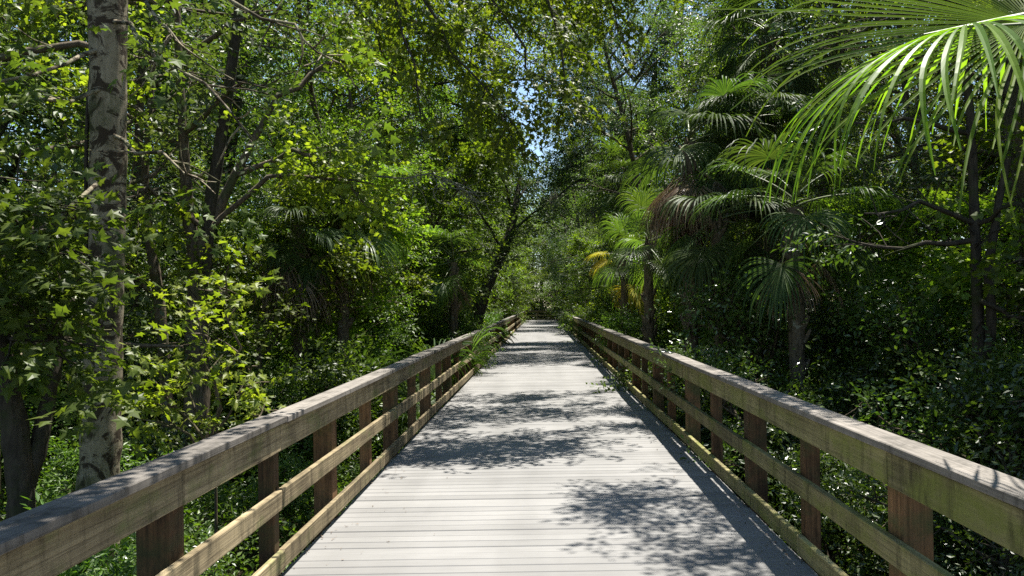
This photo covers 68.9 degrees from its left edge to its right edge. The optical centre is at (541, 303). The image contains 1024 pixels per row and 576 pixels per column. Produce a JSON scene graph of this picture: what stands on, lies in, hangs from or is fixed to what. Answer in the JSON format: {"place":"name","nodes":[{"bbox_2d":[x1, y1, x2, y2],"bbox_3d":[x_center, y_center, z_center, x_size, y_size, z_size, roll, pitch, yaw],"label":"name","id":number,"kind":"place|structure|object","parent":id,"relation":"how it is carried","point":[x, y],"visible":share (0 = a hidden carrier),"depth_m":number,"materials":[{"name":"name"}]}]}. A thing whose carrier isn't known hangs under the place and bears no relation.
{"place":"outdoors","nodes":[
{"label":"outdoors","id":0,"kind":"place"},
{"bbox_2d":[0,0,1001,306],"label":"sky","id":1,"kind":"structure","parent":0,"point":[521,90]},
{"bbox_2d":[2,303,1019,575],"bbox_3d":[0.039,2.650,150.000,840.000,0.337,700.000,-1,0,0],"label":"ground","id":2,"kind":"structure","parent":0,"point":[248,567],"depth_m":7.82,"materials":[{"name":"green soil"}]},
{"bbox_2d":[0,367,79,508],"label":"shrub","id":3,"kind":"object","parent":2,"relation":"on","point":[31,413],"visible":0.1,"depth_m":9.81,"materials":[{"name":"green plant"}]},
{"bbox_2d":[1,0,135,346],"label":"canopy tree","id":4,"kind":"object","parent":2,"relation":"on","point":[65,53],"visible":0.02,"depth_m":24.00,"materials":[{"name":"green plant"}]},
{"bbox_2d":[20,491,136,575],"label":"shrub","id":5,"kind":"object","parent":2,"relation":"on","point":[93,563],"visible":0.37,"depth_m":3.71,"materials":[{"name":"green plant"}]},
{"bbox_2d":[0,95,160,518],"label":"crooked tree","id":6,"kind":"object","parent":2,"relation":"on","point":[24,455],"visible":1,"depth_m":4.40,"materials":[{"name":"green plant"}]},
{"bbox_2d":[0,0,233,421],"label":"canopy tree","id":7,"kind":"object","parent":2,"relation":"on","point":[83,116],"visible":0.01,"depth_m":17.18,"materials":[{"name":"green plant"}]},
{"bbox_2d":[0,0,251,491],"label":"canopy tree","id":8,"kind":"object","parent":2,"relation":"on","point":[8,169],"visible":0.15,"depth_m":10.77,"materials":[{"name":"green plant"}]},
{"bbox_2d":[36,418,258,575],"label":"shrub","id":9,"kind":"object","parent":2,"relation":"on","point":[69,457],"visible":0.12,"depth_m":6.59,"materials":[{"name":"green plant"}]},
{"bbox_2d":[0,0,334,520],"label":"canopy tree","id":10,"kind":"object","parent":2,"relation":"on","point":[42,48],"visible":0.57,"depth_m":8.81,"materials":[{"name":"green plant"}]},
{"bbox_2d":[101,521,245,575],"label":"shrub","id":11,"kind":"object","parent":2,"relation":"on","point":[211,567],"visible":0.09,"depth_m":6.00,"materials":[{"name":"green plant"}]},
{"bbox_2d":[1,2,374,435],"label":"canopy tree","id":12,"kind":"object","parent":2,"relation":"on","point":[140,70],"visible":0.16,"depth_m":12.51,"materials":[{"name":"green plant"}]},
{"bbox_2d":[120,405,256,520],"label":"shrub","id":13,"kind":"object","parent":2,"relation":"on","point":[154,446],"visible":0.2,"depth_m":9.16,"materials":[{"name":"green plant"}]},
{"bbox_2d":[98,238,291,533],"bbox_3d":[-2.318,0.591,5.214,1.320,2.021,1.293,-1,0,0],"label":"maple sapling","id":14,"kind":"object","parent":2,"relation":"on","point":[174,416],"visible":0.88,"depth_m":5.05,"materials":[{"name":"green plant"}]},
{"bbox_2d":[0,0,399,372],"bbox_3d":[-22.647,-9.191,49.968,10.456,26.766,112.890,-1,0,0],"label":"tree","id":15,"kind":"object","parent":2,"relation":"on","point":[20,182],"depth_m":45.03,"materials":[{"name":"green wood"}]},
{"bbox_2d":[0,0,401,569],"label":"pale trunk maple","id":16,"kind":"object","parent":2,"relation":"on","point":[104,137],"visible":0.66,"depth_m":5.85,"materials":[{"name":"green plant"}]},
{"bbox_2d":[0,0,427,514],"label":"forked tree","id":17,"kind":"object","parent":2,"relation":"on","point":[348,180],"visible":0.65,"depth_m":9.18,"materials":[{"name":"green plant"}]},
{"bbox_2d":[132,0,305,357],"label":"canopy tree","id":18,"kind":"object","parent":2,"relation":"on","point":[215,268],"visible":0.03,"depth_m":25.39,"materials":[{"name":"green plant"}]},
{"bbox_2d":[0,371,442,575],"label":"ground cover","id":19,"kind":"object","parent":2,"relation":"on","point":[233,503],"visible":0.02,"depth_m":7.96,"materials":[{"name":"green plant"}]},
{"bbox_2d":[60,0,399,388],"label":"canopy tree","id":20,"kind":"object","parent":2,"relation":"on","point":[233,145],"visible":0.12,"depth_m":16.62,"materials":[{"name":"green plant"}]},
{"bbox_2d":[0,311,525,575],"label":"wooden railing","id":21,"kind":"object","parent":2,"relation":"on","point":[147,502],"visible":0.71,"depth_m":3.88,"materials":[{"name":"brown wood"}]},
{"bbox_2d":[147,162,411,478],"bbox_3d":[-3.879,0.309,11.497,4.169,5.369,3.630,-1,0,-34],"label":"understory maple","id":22,"kind":"object","parent":2,"relation":"on","point":[285,326],"visible":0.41,"depth_m":11.45,"materials":[{"name":"green plant"}]},
{"bbox_2d":[240,445,344,557],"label":"shrub","id":23,"kind":"object","parent":2,"relation":"on","point":[285,472],"visible":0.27,"depth_m":7.72,"materials":[{"name":"green plant"}]},
{"bbox_2d":[219,172,367,450],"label":"cabbage palm","id":24,"kind":"object","parent":2,"relation":"on","point":[305,278],"visible":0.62,"depth_m":11.61,"materials":[{"name":"green plant"}]},
{"bbox_2d":[223,354,382,509],"bbox_3d":[-3.164,1.815,10.448,2.496,2.270,1.850,-1,0,19],"label":"shrub","id":25,"kind":"object","parent":2,"relation":"on","point":[277,389],"visible":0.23,"depth_m":10.31,"materials":[{"name":"green plant"}]},
{"bbox_2d":[186,0,457,369],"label":"canopy tree","id":26,"kind":"object","parent":2,"relation":"on","point":[317,122],"visible":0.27,"depth_m":14.77,"materials":[{"name":"green plant"}]},
{"bbox_2d":[209,150,435,452],"bbox_3d":[-4.172,0.159,13.380,3.757,5.910,4.035,-1,0,37],"label":"understory maple","id":27,"kind":"object","parent":2,"relation":"on","point":[398,236],"visible":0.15,"depth_m":13.46,"materials":[{"name":"green plant"}]},
{"bbox_2d":[246,330,406,482],"bbox_3d":[-3.128,1.713,11.066,2.734,2.635,2.574,-1,0,39],"label":"shrub","id":28,"kind":"object","parent":2,"relation":"on","point":[327,377],"visible":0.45,"depth_m":10.54,"materials":[{"name":"green plant"}]},
{"bbox_2d":[262,125,421,461],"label":"cabbage palm","id":29,"kind":"object","parent":2,"relation":"on","point":[342,331],"visible":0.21,"depth_m":12.87,"materials":[{"name":"green plant"}]},
{"bbox_2d":[260,45,428,339],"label":"canopy tree","id":30,"kind":"object","parent":2,"relation":"on","point":[362,107],"visible":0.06,"depth_m":22.95,"materials":[{"name":"green plant"}]},
{"bbox_2d":[246,1,450,257],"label":"canopy tree","id":31,"kind":"object","parent":2,"relation":"on","point":[297,76],"visible":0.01,"depth_m":29.71,"materials":[{"name":"green plant"}]},
{"bbox_2d":[252,341,452,476],"bbox_3d":[-3.034,2.152,12.734,3.743,3.162,3.532,-1,0,0],"label":"saw palmetto","id":32,"kind":"object","parent":2,"relation":"on","point":[403,393],"visible":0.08,"depth_m":11.78,"materials":[{"name":"green plant"}]},
{"bbox_2d":[237,0,475,348],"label":"canopy tree","id":33,"kind":"object","parent":2,"relation":"on","point":[351,106],"visible":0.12,"depth_m":20.16,"materials":[{"name":"green plant"}]},
{"bbox_2d":[279,210,441,365],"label":"understory maple","id":34,"kind":"object","parent":2,"relation":"on","point":[415,283],"visible":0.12,"depth_m":16.70,"materials":[{"name":"green plant"}]},
{"bbox_2d":[334,245,441,356],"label":"understory maple","id":35,"kind":"object","parent":2,"relation":"on","point":[418,295],"visible":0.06,"depth_m":18.56,"materials":[{"name":"green plant"}]},
{"bbox_2d":[363,312,417,365],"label":"shrub","id":36,"kind":"object","parent":2,"relation":"on","point":[400,337],"visible":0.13,"depth_m":17.16,"materials":[{"name":"green plant"}]},
{"bbox_2d":[271,0,531,362],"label":"canopy tree","id":37,"kind":"object","parent":2,"relation":"on","point":[427,105],"visible":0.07,"depth_m":22.82,"materials":[{"name":"green plant"}]},
{"bbox_2d":[319,126,515,356],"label":"understory maple","id":38,"kind":"object","parent":2,"relation":"on","point":[469,175],"visible":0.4,"depth_m":19.95,"materials":[{"name":"green plant"}]},
{"bbox_2d":[350,334,487,455],"bbox_3d":[-2.301,2.180,13.992,3.639,3.143,3.914,-1,0,0],"label":"saw palmetto","id":39,"kind":"object","parent":2,"relation":"on","point":[432,371],"visible":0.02,"depth_m":14.24,"materials":[{"name":"green plant"}]},
{"bbox_2d":[406,305,461,351],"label":"shrub","id":40,"kind":"object","parent":2,"relation":"on","point":[441,332],"visible":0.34,"depth_m":19.15,"materials":[{"name":"green plant"}]},
{"bbox_2d":[153,0,716,450],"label":"overhanging maple","id":41,"kind":"object","parent":2,"relation":"on","point":[507,138],"visible":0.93,"depth_m":9.11,"materials":[{"name":"green plant"}]},
{"bbox_2d":[376,159,498,236],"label":"dead branch","id":42,"kind":"object","parent":41,"relation":"hanging from","point":[443,180],"visible":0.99,"depth_m":8.80,"materials":[{"name":"brown wood"}]},
{"bbox_2d":[394,84,490,343],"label":"canopy tree","id":43,"kind":"object","parent":2,"relation":"on","point":[437,102],"visible":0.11,"depth_m":28.87,"materials":[{"name":"green plant"}]},
{"bbox_2d":[399,225,496,339],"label":"cabbage palm","id":44,"kind":"object","parent":2,"relation":"on","point":[452,299],"visible":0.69,"depth_m":18.84,"materials":[{"name":"green plant"}]},
{"bbox_2d":[369,18,526,314],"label":"canopy tree","id":45,"kind":"object","parent":2,"relation":"on","point":[494,222],"visible":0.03,"depth_m":38.67,"materials":[{"name":"green plant"}]},
{"bbox_2d":[396,325,506,390],"bbox_3d":[-2.179,2.079,17.141,4.009,3.217,3.858,-1,0,45],"label":"saw palmetto","id":46,"kind":"object","parent":2,"relation":"on","point":[483,334],"visible":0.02,"depth_m":16.91,"materials":[{"name":"green plant"}]},
{"bbox_2d":[423,312,503,392],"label":"shrub","id":47,"kind":"object","parent":2,"relation":"on","point":[464,331],"visible":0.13,"depth_m":18.89,"materials":[{"name":"green plant"}]},
{"bbox_2d":[378,0,617,319],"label":"arching tree","id":48,"kind":"object","parent":2,"relation":"on","point":[498,28],"visible":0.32,"depth_m":22.64,"materials":[{"name":"green plant"}]},
{"bbox_2d":[437,126,588,327],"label":"leaning oak","id":49,"kind":"object","parent":2,"relation":"on","point":[512,227],"visible":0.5,"depth_m":27.03,"materials":[{"name":"green plant"}]},
{"bbox_2d":[464,122,563,322],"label":"canopy tree","id":50,"kind":"object","parent":2,"relation":"on","point":[513,276],"visible":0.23,"depth_m":45.46,"materials":[{"name":"green plant"}]},
{"bbox_2d":[514,215,559,317],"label":"canopy tree","id":51,"kind":"object","parent":2,"relation":"on","point":[539,235],"visible":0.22,"depth_m":79.09,"materials":[{"name":"green plant"}]},
{"bbox_2d":[534,175,591,323],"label":"canopy tree","id":52,"kind":"object","parent":2,"relation":"on","point":[542,288],"visible":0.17,"depth_m":53.96,"materials":[{"name":"green plant"}]},
{"bbox_2d":[530,96,626,316],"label":"canopy tree","id":53,"kind":"object","parent":2,"relation":"on","point":[566,234],"visible":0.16,"depth_m":46.63,"materials":[{"name":"green plant"}]},
{"bbox_2d":[564,231,632,316],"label":"understory maple","id":54,"kind":"object","parent":2,"relation":"on","point":[583,254],"visible":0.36,"depth_m":39.69,"materials":[{"name":"green plant"}]},
{"bbox_2d":[556,84,655,328],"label":"canopy tree","id":55,"kind":"object","parent":2,"relation":"on","point":[603,244],"visible":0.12,"depth_m":30.16,"materials":[{"name":"green plant"}]},
{"bbox_2d":[517,0,697,241],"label":"mossy oak","id":56,"kind":"object","parent":2,"relation":"on","point":[570,165],"visible":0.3,"depth_m":31.11,"materials":[{"name":"green plant"}]},
{"bbox_2d":[575,132,659,326],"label":"cabbage palm","id":57,"kind":"object","parent":2,"relation":"on","point":[616,153],"visible":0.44,"depth_m":26.78,"materials":[{"name":"green plant"}]},
{"bbox_2d":[513,0,732,327],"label":"canopy tree","id":58,"kind":"object","parent":2,"relation":"on","point":[617,97],"visible":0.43,"depth_m":25.06,"materials":[{"name":"green plant"}]},
{"bbox_2d":[589,299,660,369],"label":"shrub","id":59,"kind":"object","parent":2,"relation":"on","point":[624,326],"visible":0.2,"depth_m":18.87,"materials":[{"name":"green plant"}]},
{"bbox_2d":[585,212,670,359],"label":"cabbage palm","id":60,"kind":"object","parent":2,"relation":"on","point":[623,293],"visible":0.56,"depth_m":19.90,"materials":[{"name":"green plant"}]},
{"bbox_2d":[606,183,709,400],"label":"cabbage palm","id":61,"kind":"object","parent":2,"relation":"on","point":[650,269],"visible":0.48,"depth_m":15.90,"materials":[{"name":"green plant"}]},
{"bbox_2d":[586,342,742,413],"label":"shrub","id":62,"kind":"object","parent":2,"relation":"on","point":[630,379],"visible":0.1,"depth_m":13.72,"materials":[{"name":"green plant"}]},
{"bbox_2d":[627,299,706,361],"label":"shrub","id":63,"kind":"object","parent":2,"relation":"on","point":[661,330],"visible":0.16,"depth_m":18.34,"materials":[{"name":"green plant"}]},
{"bbox_2d":[590,0,786,314],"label":"canopy tree","id":64,"kind":"object","parent":2,"relation":"on","point":[663,69],"visible":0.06,"depth_m":32.87,"materials":[{"name":"green plant"}]},
{"bbox_2d":[636,230,746,380],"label":"understory maple","id":65,"kind":"object","parent":2,"relation":"on","point":[671,318],"visible":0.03,"depth_m":17.80,"materials":[{"name":"green plant"}]},
{"bbox_2d":[617,72,786,391],"bbox_3d":[2.355,-0.168,11.350,2.706,6.166,2.599,-1,0,37],"label":"cabbage palm","id":66,"kind":"object","parent":2,"relation":"on","point":[691,183],"visible":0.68,"depth_m":11.11,"materials":[{"name":"green plant"}]},
{"bbox_2d":[602,1,822,339],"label":"canopy tree","id":67,"kind":"object","parent":2,"relation":"on","point":[668,95],"visible":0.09,"depth_m":20.48,"materials":[{"name":"green plant"}]},
{"bbox_2d":[627,5,817,328],"bbox_3d":[6.201,-4.263,27.388,7.034,14.306,8.430,-1,0,-13],"label":"canopy tree","id":68,"kind":"object","parent":2,"relation":"on","point":[682,75],"visible":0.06,"depth_m":26.97,"materials":[{"name":"green plant"}]},
{"bbox_2d":[653,192,830,455],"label":"cabbage palm","id":69,"kind":"object","parent":2,"relation":"on","point":[705,265],"visible":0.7,"depth_m":10.38,"materials":[{"name":"green plant"}]},
{"bbox_2d":[676,88,840,379],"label":"cabbage palm","id":70,"kind":"object","parent":2,"relation":"on","point":[783,116],"visible":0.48,"depth_m":11.34,"materials":[{"name":"green plant"}]},
{"bbox_2d":[690,0,850,372],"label":"cabbage palm","id":71,"kind":"object","parent":2,"relation":"on","point":[803,83],"visible":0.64,"depth_m":12.26,"materials":[{"name":"green plant"}]},
{"bbox_2d":[649,330,896,553],"bbox_3d":[2.393,1.614,8.404,2.719,2.611,2.940,-1,0,-19],"label":"shrub","id":72,"kind":"object","parent":2,"relation":"on","point":[728,369],"visible":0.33,"depth_m":8.69,"materials":[{"name":"green plant"}]},
{"bbox_2d":[645,257,932,443],"bbox_3d":[3.607,1.196,10.497,4.117,3.655,3.807,-1,0,-13],"label":"shrub","id":73,"kind":"object","parent":2,"relation":"on","point":[715,313],"visible":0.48,"depth_m":10.02,"materials":[{"name":"green plant"}]},
{"bbox_2d":[701,378,876,508],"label":"shrub","id":74,"kind":"object","parent":2,"relation":"on","point":[780,442],"visible":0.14,"depth_m":8.10,"materials":[{"name":"green plant"}]},
{"bbox_2d":[557,311,1023,575],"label":"wooden railing","id":75,"kind":"object","parent":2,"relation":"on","point":[922,481],"visible":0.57,"depth_m":4.21,"materials":[{"name":"brown wood"}]},
{"bbox_2d":[724,437,860,546],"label":"shrub","id":76,"kind":"object","parent":2,"relation":"on","point":[835,462],"visible":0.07,"depth_m":7.33,"materials":[{"name":"green plant"}]},
{"bbox_2d":[676,271,924,428],"bbox_3d":[4.022,1.240,11.847,3.970,3.525,3.671,-1,0,25],"label":"shrub","id":77,"kind":"object","parent":2,"relation":"on","point":[826,337],"visible":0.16,"depth_m":11.04,"materials":[{"name":"green plant"}]},
{"bbox_2d":[688,133,917,395],"bbox_3d":[3.187,0.463,9.482,2.715,4.880,2.383,-1,0,0],"label":"cabbage palm","id":78,"kind":"object","parent":2,"relation":"on","point":[791,280],"visible":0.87,"depth_m":9.30,"materials":[{"name":"green plant"}]},
{"bbox_2d":[648,0,965,359],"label":"canopy tree","id":79,"kind":"object","parent":2,"relation":"on","point":[849,146],"visible":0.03,"depth_m":19.44,"materials":[{"name":"green plant"}]},
{"bbox_2d":[663,0,958,341],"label":"canopy tree","id":80,"kind":"object","parent":2,"relation":"on","point":[817,185],"visible":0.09,"depth_m":16.94,"materials":[{"name":"green plant"}]},
{"bbox_2d":[607,351,1023,575],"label":"ground cover","id":81,"kind":"object","parent":2,"relation":"on","point":[857,553],"depth_m":6.41,"materials":[{"name":"green plant"}]},
{"bbox_2d":[701,352,951,499],"bbox_3d":[3.486,1.982,9.619,2.681,2.708,3.528,-1,0,-9],"label":"shrub","id":82,"kind":"object","parent":2,"relation":"on","point":[843,408],"visible":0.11,"depth_m":8.94,"materials":[{"name":"green plant"}]},
{"bbox_2d":[768,450,888,575],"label":"shrub","id":83,"kind":"object","parent":2,"relation":"on","point":[793,497],"visible":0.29,"depth_m":6.77,"materials":[{"name":"green plant"}]},
{"bbox_2d":[675,0,1018,313],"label":"woodland","id":84,"kind":"object","parent":2,"relation":"on","point":[909,94],"depth_m":43.12,"materials":[{"name":"green plant"}]},
{"bbox_2d":[701,0,1023,225],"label":"fan palm","id":85,"kind":"object","parent":2,"relation":"on","point":[1005,22],"visible":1,"depth_m":2.64,"materials":[{"name":"green plant"}]},
{"bbox_2d":[753,326,1004,438],"bbox_3d":[4.241,1.576,9.396,2.749,2.639,2.972,-1,0,-16],"label":"shrub","id":86,"kind":"object","parent":2,"relation":"on","point":[844,380],"visible":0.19,"depth_m":8.73,"materials":[{"name":"green plant"}]},
{"bbox_2d":[766,0,1007,335],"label":"canopy tree","id":87,"kind":"object","parent":2,"relation":"on","point":[889,111],"visible":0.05,"depth_m":20.88,"materials":[{"name":"green plant"}]},
{"bbox_2d":[805,348,969,521],"bbox_3d":[4.506,1.942,9.704,2.788,2.816,3.669,-1,0,29],"label":"shrub","id":88,"kind":"object","parent":2,"relation":"on","point":[853,355],"visible":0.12,"depth_m":9.02,"materials":[{"name":"green plant"}]},
{"bbox_2d":[754,0,1023,560],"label":"slender tree","id":89,"kind":"object","parent":2,"relation":"on","point":[979,302],"visible":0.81,"depth_m":7.15,"materials":[{"name":"green plant"}]},
{"bbox_2d":[759,0,1022,368],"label":"canopy tree","id":90,"kind":"object","parent":2,"relation":"on","point":[935,179],"visible":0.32,"depth_m":10.54,"materials":[{"name":"green plant"}]},
{"bbox_2d":[781,0,1020,384],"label":"canopy tree","id":91,"kind":"object","parent":2,"relation":"on","point":[905,96],"visible":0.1,"depth_m":14.00,"materials":[{"name":"green plant"}]},
{"bbox_2d":[784,101,1020,387],"bbox_3d":[5.891,-0.153,12.226,4.046,5.952,3.730,-1,0,-5],"label":"understory maple","id":92,"kind":"object","parent":2,"relation":"on","point":[989,161],"visible":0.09,"depth_m":11.49,"materials":[{"name":"green plant"}]},
{"bbox_2d":[804,254,1023,475],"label":"shrub","id":93,"kind":"object","parent":2,"relation":"on","point":[899,315],"visible":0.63,"depth_m":8.79,"materials":[{"name":"green plant"}]},
{"bbox_2d":[805,182,1022,411],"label":"understory maple","id":94,"kind":"object","parent":2,"relation":"on","point":[896,223],"visible":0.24,"depth_m":10.37,"materials":[{"name":"green plant"}]},
{"bbox_2d":[818,1,1019,363],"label":"canopy tree","id":95,"kind":"object","parent":2,"relation":"on","point":[989,99],"visible":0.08,"depth_m":14.61,"materials":[{"name":"green plant"}]},
{"bbox_2d":[814,0,1023,349],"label":"shade tree","id":96,"kind":"object","parent":2,"relation":"on","point":[1020,183],"visible":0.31,"depth_m":8.40,"materials":[{"name":"green plant"}]},
{"bbox_2d":[820,334,1023,575],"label":"shrub","id":97,"kind":"object","parent":2,"relation":"on","point":[987,381],"visible":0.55,"depth_m":6.33,"materials":[{"name":"green plant"}]},
{"bbox_2d":[823,325,1023,575],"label":"shrub","id":98,"kind":"object","parent":2,"relation":"on","point":[932,432],"visible":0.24,"depth_m":6.88,"materials":[{"name":"green plant"}]},
{"bbox_2d":[844,40,1019,369],"bbox_3d":[10.041,-4.320,13.597,8.430,14.306,7.034,-1,0,17],"label":"canopy tree","id":99,"kind":"object","parent":2,"relation":"on","point":[987,114],"visible":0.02,"depth_m":14.83,"materials":[{"name":"green plant"}]},
{"bbox_2d":[884,313,1023,573],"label":"shrub","id":100,"kind":"object","parent":2,"relation":"on","point":[998,404],"visible":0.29,"depth_m":6.24,"materials":[{"name":"green plant"}]},
{"bbox_2d":[894,0,1023,343],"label":"understory maple","id":101,"kind":"object","parent":2,"relation":"on","point":[1005,254],"visible":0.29,"depth_m":7.11,"materials":[{"name":"green plant"}]},
{"bbox_2d":[904,172,1023,453],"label":"understory maple","id":102,"kind":"object","parent":2,"relation":"on","point":[964,293],"visible":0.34,"depth_m":8.46,"materials":[{"name":"green plant"}]},
{"bbox_2d":[933,510,1020,575],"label":"shrub","id":103,"kind":"object","parent":2,"relation":"on","point":[945,519],"visible":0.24,"depth_m":6.12,"materials":[{"name":"green plant"}]},
{"bbox_2d":[933,512,1023,575],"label":"shrub","id":104,"kind":"object","parent":2,"relation":"on","point":[1003,554],"visible":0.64,"depth_m":5.29,"materials":[{"name":"green plant"}]},
{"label":"boardwalk joists","id":105,"kind":"structure","parent":0,"visible":0},
{"bbox_2d":[280,320,817,575],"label":"boardwalk","id":106,"kind":"structure","parent":105,"relation":"on","point":[542,458],"depth_m":6.17,"materials":[{"name":"grey wood"}]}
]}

